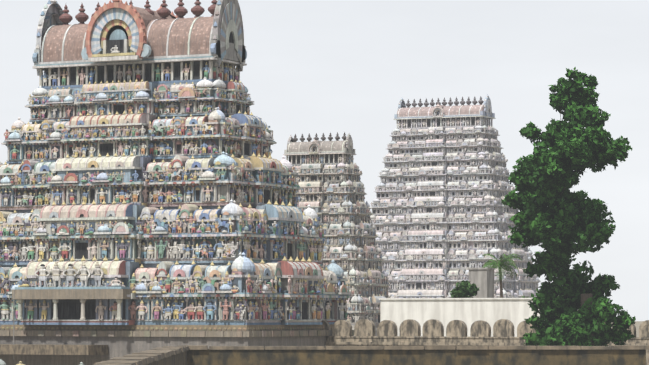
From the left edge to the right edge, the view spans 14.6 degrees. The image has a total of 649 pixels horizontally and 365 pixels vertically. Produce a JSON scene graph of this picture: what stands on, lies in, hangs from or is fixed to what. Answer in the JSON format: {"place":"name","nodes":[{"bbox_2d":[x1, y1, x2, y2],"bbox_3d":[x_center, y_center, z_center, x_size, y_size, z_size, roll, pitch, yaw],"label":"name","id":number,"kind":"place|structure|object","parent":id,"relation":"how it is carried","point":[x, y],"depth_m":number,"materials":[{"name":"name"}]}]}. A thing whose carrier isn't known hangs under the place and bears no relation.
{"place":"outdoors","nodes":[
{"label":"outdoors","id":0,"kind":"place"},
{"bbox_2d":[0,359,82,364],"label":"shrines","id":1,"kind":"object","parent":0,"point":[2,362],"depth_m":128.94,"materials":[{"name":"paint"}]},
{"bbox_2d":[0,344,107,354],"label":"wall","id":2,"kind":"structure","parent":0,"point":[35,349],"depth_m":196.38,"materials":[{"name":"stone"}]},
{"bbox_2d":[13,290,14,358],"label":"pole","id":3,"kind":"object","parent":2,"relation":"attached to","point":[13,325],"depth_m":198.31,"materials":[{"name":"paint"}]},
{"bbox_2d":[0,0,648,320],"label":"sky","id":4,"kind":"structure","parent":0,"point":[313,67],"materials":[{"name":"white"}]},
{"bbox_2d":[146,349,645,364],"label":"wall","id":5,"kind":"structure","parent":0,"point":[413,357],"depth_m":61.61,"materials":[{"name":"stone"}]},
{"bbox_2d":[94,345,648,364],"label":"coping","id":6,"kind":"object","parent":5,"relation":"on","point":[147,356],"depth_m":61.52,"materials":[{"name":"stone"}]},
{"bbox_2d":[379,298,577,336],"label":"white building","id":7,"kind":"structure","parent":0,"point":[469,312],"depth_m":295.30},
{"bbox_2d":[467,268,495,297],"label":"concrete tower","id":8,"kind":"structure","parent":0,"point":[482,279],"depth_m":348.89,"materials":[{"name":"grey concrete"}]},
{"bbox_2d":[450,253,561,297],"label":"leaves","id":9,"kind":"object","parent":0,"point":[465,288],"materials":[{"name":"green plant"}]},
{"bbox_2d":[501,67,635,345],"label":"tree","id":10,"kind":"object","parent":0,"point":[549,218],"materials":[{"name":"green plant"}]},
{"bbox_2d":[611,321,643,336],"bbox_3d":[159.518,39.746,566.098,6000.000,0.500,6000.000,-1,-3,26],"label":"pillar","id":11,"kind":"structure","parent":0,"point":[637,324],"depth_m":2113.64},
{"bbox_2d":[0,0,353,364],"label":"temple tower","id":12,"kind":"structure","parent":11,"relation":"on","point":[149,187],"depth_m":201.06,"materials":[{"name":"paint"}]},
{"bbox_2d":[283,132,393,335],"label":"temple tower","id":13,"kind":"structure","parent":11,"relation":"on","point":[332,193],"depth_m":433.02,"materials":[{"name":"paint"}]},
{"bbox_2d":[369,94,540,297],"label":"temple tower","id":14,"kind":"structure","parent":11,"relation":"on","point":[440,217],"depth_m":659.01,"materials":[{"name":"white stone"}]},
{"bbox_2d":[322,319,648,364],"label":"enclosure wall","id":15,"kind":"structure","parent":11,"relation":"on","point":[433,332],"depth_m":200.43,"materials":[{"name":"brown stone"}]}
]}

